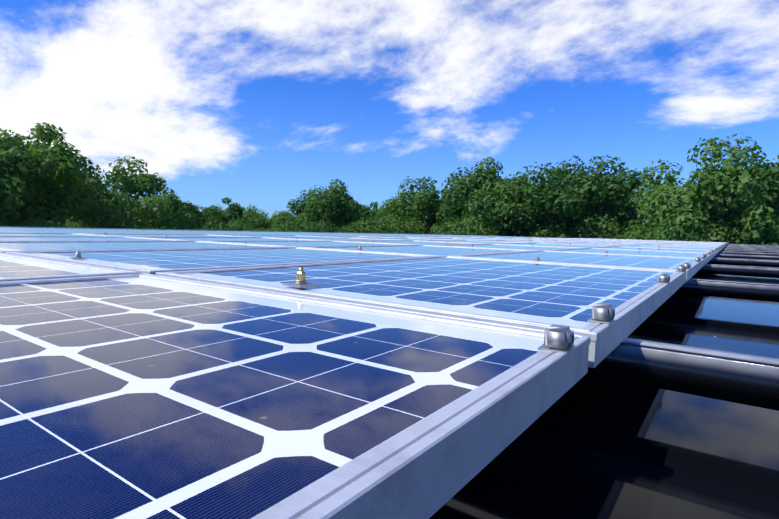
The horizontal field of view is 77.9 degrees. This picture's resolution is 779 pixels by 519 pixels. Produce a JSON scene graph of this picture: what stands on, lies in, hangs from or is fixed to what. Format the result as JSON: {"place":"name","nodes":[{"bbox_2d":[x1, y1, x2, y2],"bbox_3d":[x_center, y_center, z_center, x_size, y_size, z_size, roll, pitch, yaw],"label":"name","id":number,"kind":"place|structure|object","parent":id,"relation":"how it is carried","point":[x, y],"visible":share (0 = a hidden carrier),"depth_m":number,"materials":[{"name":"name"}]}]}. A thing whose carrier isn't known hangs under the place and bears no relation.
{"place":"outdoors","nodes":[
{"label":"outdoors","id":0,"kind":"place"},
{"bbox_2d":[0,0,778,221],"label":"sky","id":1,"kind":"structure","parent":0,"point":[259,103],"materials":[{"name":"blue"}]},
{"bbox_3d":[-1.533,0.154,0.340,7.816,0.109,0.070,4,4,35],"label":"mounting rail","id":2,"kind":"object","parent":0,"visible":0},
{"bbox_2d":[0,252,139,281],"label":"solar panel","id":3,"kind":"object","parent":2,"relation":"on","point":[13,267],"visible":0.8,"depth_m":1.20,"materials":[{"name":"blue"}]},
{"bbox_2d":[0,273,590,518],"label":"solar panel","id":4,"kind":"object","parent":2,"relation":"on","point":[138,396],"visible":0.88,"depth_m":0.34,"materials":[{"name":"blue"}]},
{"bbox_2d":[538,324,573,353],"bbox_3d":[0.172,0.080,0.494,0.030,0.024,0.032,4,4,32],"label":"bolt","id":5,"kind":"object","parent":4,"relation":"on","point":[559,338],"visible":1,"depth_m":0.48,"materials":[{"name":"silver metal"}]},
{"label":"meadow ground","id":6,"kind":"structure","parent":0,"visible":0},
{"bbox_2d":[19,220,46,226],"bbox_3d":[-21.651,-0.568,29.141,5.196,3.811,5.676,0,4,-23],"label":"shrub","id":7,"kind":"object","parent":6,"relation":"on","point":[39,225],"depth_m":28.95,"materials":[{"name":"green plant"}]},
{"bbox_2d":[0,135,79,226],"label":"tree","id":8,"kind":"object","parent":6,"relation":"on","point":[24,166],"visible":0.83,"depth_m":31.08,"materials":[{"name":"green plant"}]},
{"bbox_2d":[8,218,77,227],"bbox_3d":[-20.651,-0.636,29.796,4.750,3.918,6.003,1,4,-4],"label":"shrub","id":9,"kind":"object","parent":6,"relation":"on","point":[50,222],"visible":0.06,"depth_m":28.72,"materials":[{"name":"green plant"}]},
{"bbox_2d":[0,122,101,221],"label":"tree","id":10,"kind":"object","parent":6,"relation":"on","point":[60,174],"visible":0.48,"depth_m":33.94,"materials":[{"name":"green plant"}]},
{"bbox_2d":[6,128,135,227],"bbox_3d":[-26.160,-4.884,39.479,9.478,10.918,8.974,0,4,-25],"label":"tree","id":11,"kind":"object","parent":6,"relation":"on","point":[90,215],"visible":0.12,"depth_m":39.02,"materials":[{"name":"green plant"}]},
{"bbox_2d":[52,217,93,227],"bbox_3d":[-19.279,-0.698,30.704,5.197,4.011,5.464,3,4,26],"label":"shrub","id":12,"kind":"object","parent":6,"relation":"on","point":[79,225],"visible":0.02,"depth_m":30.01,"materials":[{"name":"green plant"}]},
{"bbox_2d":[95,218,156,228],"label":"shrub","id":13,"kind":"object","parent":6,"relation":"on","point":[116,225],"visible":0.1,"depth_m":40.39,"materials":[{"name":"green plant"}]},
{"bbox_2d":[91,156,181,228],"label":"tree","id":14,"kind":"object","parent":6,"relation":"on","point":[140,184],"visible":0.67,"depth_m":44.67,"materials":[{"name":"green plant"}]},
{"bbox_2d":[141,187,190,228],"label":"tree","id":15,"kind":"object","parent":6,"relation":"on","point":[174,202],"visible":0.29,"depth_m":53.87,"materials":[{"name":"green plant"}]},
{"bbox_2d":[146,223,193,229],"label":"shrub","id":16,"kind":"object","parent":6,"relation":"on","point":[165,227],"visible":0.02,"depth_m":44.14,"materials":[{"name":"green plant"}]},
{"bbox_2d":[174,219,204,229],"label":"shrub","id":17,"kind":"object","parent":6,"relation":"on","point":[193,225],"visible":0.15,"depth_m":49.01,"materials":[{"name":"green plant"}]},
{"bbox_2d":[172,201,215,229],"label":"tree","id":18,"kind":"object","parent":6,"relation":"on","point":[189,210],"visible":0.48,"depth_m":59.65,"materials":[{"name":"green plant"}]},
{"bbox_2d":[210,204,224,215],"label":"tree","id":19,"kind":"object","parent":6,"relation":"on","point":[220,209],"visible":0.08,"depth_m":99.28,"materials":[{"name":"green plant"}]},
{"bbox_2d":[192,217,261,230],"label":"shrub","id":20,"kind":"object","parent":6,"relation":"on","point":[236,224],"visible":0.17,"depth_m":41.04,"materials":[{"name":"green plant"}]},
{"bbox_2d":[205,197,250,229],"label":"tree","id":21,"kind":"object","parent":6,"relation":"on","point":[235,211],"visible":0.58,"depth_m":64.96,"materials":[{"name":"green plant"}]},
{"bbox_2d":[216,218,267,230],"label":"shrub","id":22,"kind":"object","parent":6,"relation":"on","point":[255,229],"visible":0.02,"depth_m":44.07,"materials":[{"name":"green plant"}]},
{"bbox_2d":[241,204,278,229],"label":"tree","id":23,"kind":"object","parent":6,"relation":"on","point":[259,220],"visible":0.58,"depth_m":76.25,"materials":[{"name":"green plant"}]},
{"bbox_2d":[265,211,291,224],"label":"tree","id":24,"kind":"object","parent":6,"relation":"on","point":[288,214],"visible":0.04,"depth_m":95.84,"materials":[{"name":"green plant"}]},
{"bbox_2d":[268,221,292,230],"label":"shrub","id":25,"kind":"object","parent":6,"relation":"on","point":[281,227],"depth_m":45.05,"materials":[{"name":"green plant"}]},
{"bbox_2d":[271,210,292,228],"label":"tree","id":26,"kind":"object","parent":6,"relation":"on","point":[279,218],"visible":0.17,"depth_m":83.25,"materials":[{"name":"green plant"}]},
{"bbox_2d":[286,190,316,229],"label":"tree","id":27,"kind":"object","parent":6,"relation":"on","point":[297,208],"visible":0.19,"depth_m":57.98,"materials":[{"name":"green plant"}]},
{"bbox_2d":[269,219,334,231],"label":"shrub","id":28,"kind":"object","parent":6,"relation":"on","point":[320,227],"visible":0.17,"depth_m":42.40,"materials":[{"name":"green plant"}]},
{"bbox_2d":[295,216,359,232],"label":"shrub","id":29,"kind":"object","parent":6,"relation":"on","point":[345,230],"visible":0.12,"depth_m":44.21,"materials":[{"name":"green plant"}]},
{"bbox_2d":[296,179,361,230],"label":"tree","id":30,"kind":"object","parent":6,"relation":"on","point":[330,201],"visible":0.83,"depth_m":54.23,"materials":[{"name":"green plant"}]},
{"bbox_2d":[339,222,371,232],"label":"shrub","id":31,"kind":"object","parent":6,"relation":"on","point":[354,225],"visible":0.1,"depth_m":50.20,"materials":[{"name":"green plant"}]},
{"bbox_2d":[332,198,386,229],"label":"tree","id":32,"kind":"object","parent":6,"relation":"on","point":[363,210],"visible":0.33,"depth_m":58.69,"materials":[{"name":"green plant"}]},
{"bbox_2d":[370,202,383,215],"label":"tree","id":33,"kind":"object","parent":6,"relation":"on","point":[375,205],"visible":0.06,"depth_m":68.61,"materials":[{"name":"green plant"}]},
{"bbox_2d":[355,214,420,233],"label":"shrub","id":34,"kind":"object","parent":6,"relation":"on","point":[382,227],"visible":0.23,"depth_m":49.18,"materials":[{"name":"green plant"}]},
{"bbox_2d":[0,226,778,518],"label":"flat roof building","id":35,"kind":"structure","parent":6,"relation":"on","point":[588,447],"depth_m":0.63,"materials":[{"name":"black"}]},
{"bbox_2d":[370,238,446,239],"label":"solar panel","id":36,"kind":"object","parent":35,"relation":"on","point":[408,239],"visible":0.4,"depth_m":6.96,"materials":[{"name":"blue"}]},
{"bbox_2d":[415,240,524,243],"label":"solar panel","id":37,"kind":"object","parent":35,"relation":"on","point":[485,242],"visible":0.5,"depth_m":6.27,"materials":[{"name":"blue"}]},
{"bbox_2d":[511,240,571,241],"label":"solar panel","id":38,"kind":"object","parent":35,"relation":"on","point":[541,241],"visible":0.35,"depth_m":8.81,"materials":[{"name":"blue"}]},
{"bbox_2d":[570,242,647,244],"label":"solar panel","id":39,"kind":"object","parent":35,"relation":"on","point":[609,243],"visible":0.35,"depth_m":8.07,"materials":[{"name":"blue"}]},
{"bbox_2d":[585,338,778,410],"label":"mounting rail","id":40,"kind":"object","parent":35,"relation":"on","point":[745,379],"depth_m":0.69,"materials":[{"name":"grey metal"}]},
{"bbox_2d":[0,233,124,236],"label":"solar panel","id":41,"kind":"object","parent":40,"relation":"on","point":[38,234],"visible":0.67,"depth_m":4.16,"materials":[{"name":"blue"}]},
{"bbox_2d":[0,236,192,240],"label":"solar panel","id":42,"kind":"object","parent":40,"relation":"on","point":[58,238],"visible":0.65,"depth_m":3.40,"materials":[{"name":"blue"}]},
{"bbox_2d":[0,241,289,252],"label":"solar panel","id":43,"kind":"object","parent":40,"relation":"on","point":[10,246],"visible":0.56,"depth_m":2.57,"materials":[{"name":"blue"}]},
{"bbox_2d":[5,247,435,274],"bbox_3d":[-0.573,-0.002,2.036,0.994,0.044,1.424,4,4,35],"label":"solar panel","id":44,"kind":"object","parent":40,"relation":"on","point":[150,261],"visible":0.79,"depth_m":1.79,"materials":[{"name":"blue"}]},
{"bbox_2d":[69,251,85,258],"bbox_3d":[-1.008,-0.015,1.559,0.048,0.022,0.038,5,5,43],"label":"clamp bolt","id":45,"kind":"object","parent":44,"relation":"on","point":[77,255],"visible":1,"depth_m":1.55,"materials":[{"name":"silver metal"}]},
{"bbox_2d":[156,256,686,367],"bbox_3d":[0.256,0.057,1.449,0.994,0.044,1.424,4,4,35],"label":"solar panel","id":46,"kind":"object","parent":40,"relation":"on","point":[537,295],"visible":0.75,"depth_m":1.06,"materials":[{"name":"blue"}]},
{"bbox_2d":[282,267,318,287],"bbox_3d":[-0.178,0.035,0.971,0.060,0.037,0.048,5,5,43],"label":"clamp bolt","id":47,"kind":"object","parent":46,"relation":"on","point":[300,281],"visible":0.96,"depth_m":0.96,"materials":[{"name":"gold metal"}]},
{"bbox_2d":[587,303,614,323],"bbox_3d":[0.292,0.073,0.662,0.030,0.024,0.032,4,4,36],"label":"bolt","id":48,"kind":"object","parent":46,"relation":"on","point":[603,313],"visible":0.98,"depth_m":0.65,"materials":[{"name":"silver metal"}]},
{"bbox_2d":[655,273,669,283],"bbox_3d":[0.709,0.049,1.249,0.030,0.024,0.032,4,4,39],"label":"bolt","id":49,"kind":"object","parent":46,"relation":"on","point":[663,278],"visible":1,"depth_m":1.24,"materials":[{"name":"silver metal"}]},
{"bbox_2d":[675,279,778,301],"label":"mounting rail","id":50,"kind":"object","parent":35,"relation":"on","point":[741,290],"depth_m":1.84,"materials":[{"name":"grey metal"}]},
{"bbox_2d":[77,233,250,236],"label":"solar panel","id":51,"kind":"object","parent":50,"relation":"on","point":[166,235],"visible":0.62,"depth_m":4.98,"materials":[{"name":"blue"}]},
{"bbox_2d":[142,237,326,240],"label":"solar panel","id":52,"kind":"object","parent":50,"relation":"on","point":[230,239],"visible":0.42,"depth_m":4.44,"materials":[{"name":"blue"}]},
{"bbox_2d":[208,241,413,246],"bbox_3d":[-0.564,-0.109,3.803,0.994,0.043,1.424,4,4,35],"label":"solar panel","id":53,"kind":"object","parent":50,"relation":"on","point":[311,243],"visible":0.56,"depth_m":3.72,"materials":[{"name":"blue"}]},
{"bbox_2d":[303,245,536,255],"bbox_3d":[0.265,-0.049,3.216,0.994,0.043,1.424,4,4,35],"label":"solar panel","id":54,"kind":"object","parent":50,"relation":"on","point":[431,250],"visible":0.56,"depth_m":3.14,"materials":[{"name":"blue"}]},
{"bbox_2d":[452,250,704,281],"bbox_3d":[1.095,0.008,2.629,0.994,0.043,1.424,4,4,35],"label":"solar panel","id":55,"kind":"object","parent":50,"relation":"on","point":[645,261],"visible":0.58,"depth_m":2.50,"materials":[{"name":"blue"}]},
{"bbox_2d":[675,265,685,272],"bbox_3d":[1.012,0.032,1.674,0.030,0.024,0.032,4,4,37],"label":"bolt","id":56,"kind":"object","parent":55,"relation":"on","point":[681,268],"visible":1,"depth_m":1.66,"materials":[{"name":"silver metal"}]},
{"bbox_2d":[682,263,690,268],"bbox_3d":[1.132,0.025,1.841,0.030,0.024,0.032,4,4,38],"label":"bolt","id":57,"kind":"object","parent":55,"relation":"on","point":[688,265],"visible":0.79,"depth_m":1.83,"materials":[{"name":"silver metal"}]},
{"bbox_2d":[697,264,778,277],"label":"mounting rail","id":58,"kind":"object","parent":35,"relation":"on","point":[754,271],"depth_m":3.00,"materials":[{"name":"grey metal"}]},
{"bbox_2d":[229,235,343,237],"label":"solar panel","id":59,"kind":"object","parent":58,"relation":"on","point":[281,236],"visible":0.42,"depth_m":6.40,"materials":[{"name":"blue"}]},
{"bbox_2d":[267,237,393,240],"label":"solar panel","id":60,"kind":"object","parent":58,"relation":"on","point":[329,239],"visible":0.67,"depth_m":5.58,"materials":[{"name":"blue"}]},
{"bbox_2d":[351,240,484,244],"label":"solar panel","id":61,"kind":"object","parent":58,"relation":"on","point":[414,242],"visible":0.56,"depth_m":5.05,"materials":[{"name":"blue"}]},
{"bbox_2d":[434,244,579,249],"bbox_3d":[1.106,-0.098,4.394,0.994,0.043,1.424,4,4,35],"label":"solar panel","id":62,"kind":"object","parent":58,"relation":"on","point":[517,247],"visible":0.5,"depth_m":4.40,"materials":[{"name":"blue"}]},
{"bbox_2d":[547,248,712,264],"bbox_3d":[1.934,-0.040,3.807,0.994,0.044,1.424,4,4,35],"label":"solar panel","id":63,"kind":"object","parent":58,"relation":"on","point":[652,253],"visible":0.46,"depth_m":3.80,"materials":[{"name":"blue"}]},
{"bbox_2d":[707,257,778,267],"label":"mounting rail","id":64,"kind":"object","parent":35,"relation":"on","point":[745,262],"depth_m":4.15,"materials":[{"name":"metal"}]},
{"bbox_2d":[298,235,395,237],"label":"solar panel","id":65,"kind":"object","parent":64,"relation":"on","point":[356,236],"visible":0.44,"depth_m":7.45,"materials":[{"name":"blue"}]},
{"bbox_2d":[499,243,614,247],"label":"solar panel","id":66,"kind":"object","parent":64,"relation":"on","point":[565,245],"visible":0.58,"depth_m":5.56,"materials":[{"name":"blue"}]},
{"bbox_2d":[596,246,716,256],"bbox_3d":[2.774,-0.087,4.986,0.994,0.044,1.424,4,4,35],"label":"solar panel","id":67,"kind":"object","parent":64,"relation":"on","point":[668,249],"visible":0.46,"depth_m":5.05,"materials":[{"name":"blue"}]},
{"bbox_2d":[714,254,778,259],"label":"mounting rail","id":68,"kind":"object","parent":35,"relation":"on","point":[761,257],"depth_m":5.30,"materials":[{"name":"metal"}]},
{"bbox_2d":[371,236,430,237],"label":"solar panel","id":69,"kind":"object","parent":68,"relation":"on","point":[401,237],"visible":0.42,"depth_m":8.76,"materials":[{"name":"white"}]},
{"bbox_2d":[422,238,484,239],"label":"solar panel","id":70,"kind":"object","parent":68,"relation":"on","point":[453,239],"visible":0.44,"depth_m":8.24,"materials":[{"name":"blue"}]},
{"bbox_2d":[474,240,559,242],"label":"solar panel","id":71,"kind":"object","parent":68,"relation":"on","point":[517,241],"visible":0.4,"depth_m":7.44,"materials":[{"name":"blue"}]},
{"bbox_2d":[554,242,629,245],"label":"solar panel","id":72,"kind":"object","parent":68,"relation":"on","point":[593,244],"visible":0.38,"depth_m":6.91,"materials":[{"name":"white"}]},
{"bbox_2d":[624,245,719,253],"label":"solar panel","id":73,"kind":"object","parent":68,"relation":"on","point":[702,248],"visible":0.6,"depth_m":6.23,"materials":[{"name":"white"}]},
{"bbox_2d":[718,251,778,255],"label":"mounting rail","id":74,"kind":"object","parent":35,"relation":"on","point":[749,253],"depth_m":6.45,"materials":[{"name":"metal"}]},
{"bbox_2d":[458,238,515,239],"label":"solar panel","id":75,"kind":"object","parent":74,"relation":"on","point":[486,239],"visible":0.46,"depth_m":9.36,"materials":[{"name":"white"}]},
{"bbox_2d":[648,244,721,250],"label":"solar panel","id":76,"kind":"object","parent":74,"relation":"on","point":[685,246],"visible":0.33,"depth_m":7.53,"materials":[{"name":"white"}]},
{"bbox_2d":[721,249,778,252],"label":"mounting rail","id":77,"kind":"object","parent":35,"relation":"on","point":[751,251],"depth_m":7.61,"materials":[{"name":"metal"}]},
{"bbox_2d":[487,238,537,239],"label":"solar panel","id":78,"kind":"object","parent":77,"relation":"on","point":[516,239],"visible":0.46,"depth_m":10.42,"materials":[{"name":"white"}]},
{"bbox_2d":[543,240,596,241],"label":"solar panel","id":79,"kind":"object","parent":77,"relation":"on","point":[568,240],"visible":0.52,"depth_m":9.97,"materials":[{"name":"white"}]},
{"bbox_2d":[603,242,655,243],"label":"solar panel","id":80,"kind":"object","parent":77,"relation":"on","point":[631,243],"visible":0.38,"depth_m":9.41,"materials":[{"name":"white"}]},
{"bbox_2d":[657,244,723,248],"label":"solar panel","id":81,"kind":"object","parent":77,"relation":"on","point":[690,245],"visible":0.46,"depth_m":8.71,"materials":[{"name":"white"}]},
{"bbox_2d":[723,248,778,250],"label":"mounting rail","id":82,"kind":"object","parent":35,"relation":"on","point":[749,249],"depth_m":8.75,"materials":[{"name":"metal"}]},
{"bbox_2d":[482,237,527,238],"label":"solar panel","id":83,"kind":"object","parent":82,"relation":"on","point":[510,238],"visible":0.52,"depth_m":12.38,"materials":[{"name":"white"}]},
{"bbox_2d":[569,240,615,241],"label":"solar panel","id":84,"kind":"object","parent":82,"relation":"on","point":[597,241],"visible":0.29,"depth_m":11.18,"materials":[{"name":"white"}]},
{"bbox_2d":[666,243,724,247],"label":"solar panel","id":85,"kind":"object","parent":82,"relation":"on","point":[694,244],"visible":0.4,"depth_m":10.10,"materials":[{"name":"white"}]},
{"bbox_2d":[724,247,778,249],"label":"mounting rail","id":86,"kind":"object","parent":35,"relation":"on","point":[751,248],"depth_m":9.90,"materials":[{"name":"metal"}]},
{"bbox_2d":[675,243,724,246],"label":"solar panel","id":87,"kind":"object","parent":86,"relation":"on","point":[694,243],"visible":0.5,"depth_m":11.09,"materials":[{"name":"white"}]},
{"bbox_2d":[725,246,778,248],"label":"mounting rail","id":88,"kind":"object","parent":35,"relation":"on","point":[753,247],"depth_m":11.06,"materials":[{"name":"metal"}]},
{"bbox_2d":[730,246,777,247],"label":"mounting rail","id":89,"kind":"object","parent":35,"relation":"on","point":[748,246],"depth_m":12.20,"materials":[{"name":"metal"}]},
{"bbox_2d":[375,188,416,224],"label":"tree","id":90,"kind":"object","parent":6,"relation":"on","point":[388,211],"visible":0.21,"depth_m":59.77,"materials":[{"name":"green plant"}]},
{"bbox_2d":[387,218,432,233],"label":"shrub","id":91,"kind":"object","parent":6,"relation":"on","point":[418,228],"visible":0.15,"depth_m":51.47,"materials":[{"name":"green plant"}]},
{"bbox_2d":[387,176,456,233],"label":"tree","id":92,"kind":"object","parent":6,"relation":"on","point":[422,204],"visible":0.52,"depth_m":54.29,"materials":[{"name":"green plant"}]},
{"bbox_2d":[415,222,450,233],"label":"shrub","id":93,"kind":"object","parent":6,"relation":"on","point":[436,229],"visible":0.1,"depth_m":49.30,"materials":[{"name":"green plant"}]},
{"bbox_2d":[436,156,503,230],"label":"tree","id":94,"kind":"object","parent":6,"relation":"on","point":[459,190],"visible":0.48,"depth_m":47.58,"materials":[{"name":"green plant"}]},
{"bbox_2d":[439,215,507,235],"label":"shrub","id":95,"kind":"object","parent":6,"relation":"on","point":[462,228],"visible":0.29,"depth_m":42.22,"materials":[{"name":"green plant"}]},
{"bbox_2d":[462,174,544,236],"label":"tree","id":96,"kind":"object","parent":6,"relation":"on","point":[487,206],"visible":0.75,"depth_m":43.50,"materials":[{"name":"green plant"}]},
{"bbox_2d":[483,224,528,236],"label":"shrub","id":97,"kind":"object","parent":6,"relation":"on","point":[503,234],"visible":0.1,"depth_m":44.26,"materials":[{"name":"green plant"}]},
{"bbox_2d":[497,155,609,237],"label":"tree","id":98,"kind":"object","parent":6,"relation":"on","point":[550,200],"visible":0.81,"depth_m":41.79,"materials":[{"name":"green plant"}]},
{"bbox_2d":[518,220,598,237],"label":"shrub","id":99,"kind":"object","parent":6,"relation":"on","point":[542,233],"visible":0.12,"depth_m":41.83,"materials":[{"name":"green plant"}]},
{"bbox_2d":[539,163,622,234],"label":"tree","id":100,"kind":"object","parent":6,"relation":"on","point":[587,207],"visible":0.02,"depth_m":46.44,"materials":[{"name":"green plant"}]},
{"bbox_2d":[547,155,653,237],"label":"tree","id":101,"kind":"object","parent":6,"relation":"on","point":[619,186],"visible":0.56,"depth_m":43.83,"materials":[{"name":"green plant"}]},
{"bbox_2d":[575,218,638,238],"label":"shrub","id":102,"kind":"object","parent":6,"relation":"on","point":[615,230],"visible":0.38,"depth_m":40.57,"materials":[{"name":"green plant"}]},
{"bbox_2d":[610,180,653,225],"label":"tree","id":103,"kind":"object","parent":6,"relation":"on","point":[632,198],"visible":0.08,"depth_m":51.65,"materials":[{"name":"green plant"}]},
{"bbox_2d":[623,190,654,230],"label":"tree","id":104,"kind":"object","parent":6,"relation":"on","point":[638,208],"depth_m":49.44,"materials":[{"name":"green plant"}]},
{"bbox_2d":[620,221,658,239],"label":"shrub","id":105,"kind":"object","parent":6,"relation":"on","point":[639,229],"visible":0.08,"depth_m":41.43,"materials":[{"name":"green plant"}]},
{"bbox_2d":[640,214,731,242],"bbox_3d":[18.774,-0.282,30.701,6.295,5.317,7.663,1,4,-17],"label":"shrub","id":106,"kind":"object","parent":6,"relation":"on","point":[695,236],"visible":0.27,"depth_m":30.00,"materials":[{"name":"green plant"}]},
{"bbox_2d":[628,159,757,239],"bbox_3d":[22.616,-2.609,35.525,8.501,9.594,9.030,1,4,-6],"label":"tree","id":107,"kind":"object","parent":6,"relation":"on","point":[666,184],"visible":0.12,"depth_m":36.04,"materials":[{"name":"green plant"}]},
{"bbox_2d":[636,133,778,243],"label":"tree","id":108,"kind":"object","parent":6,"relation":"on","point":[717,191],"visible":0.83,"depth_m":29.52,"materials":[{"name":"green plant"}]},
{"bbox_2d":[686,145,778,243],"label":"tree","id":109,"kind":"object","parent":6,"relation":"on","point":[772,173],"visible":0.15,"depth_m":30.62,"materials":[{"name":"green plant"}]},
{"bbox_2d":[725,220,778,244],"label":"shrub","id":110,"kind":"object","parent":6,"relation":"on","point":[765,241],"visible":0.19,"depth_m":29.15,"materials":[{"name":"green plant"}]},
{"bbox_2d":[730,213,778,244],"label":"shrub","id":111,"kind":"object","parent":6,"relation":"on","point":[766,233],"depth_m":29.22,"materials":[{"name":"green plant"}]},
{"bbox_2d":[744,155,778,231],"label":"tree","id":112,"kind":"object","parent":6,"relation":"on","point":[775,206],"visible":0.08,"depth_m":31.97,"materials":[{"name":"green plant"}]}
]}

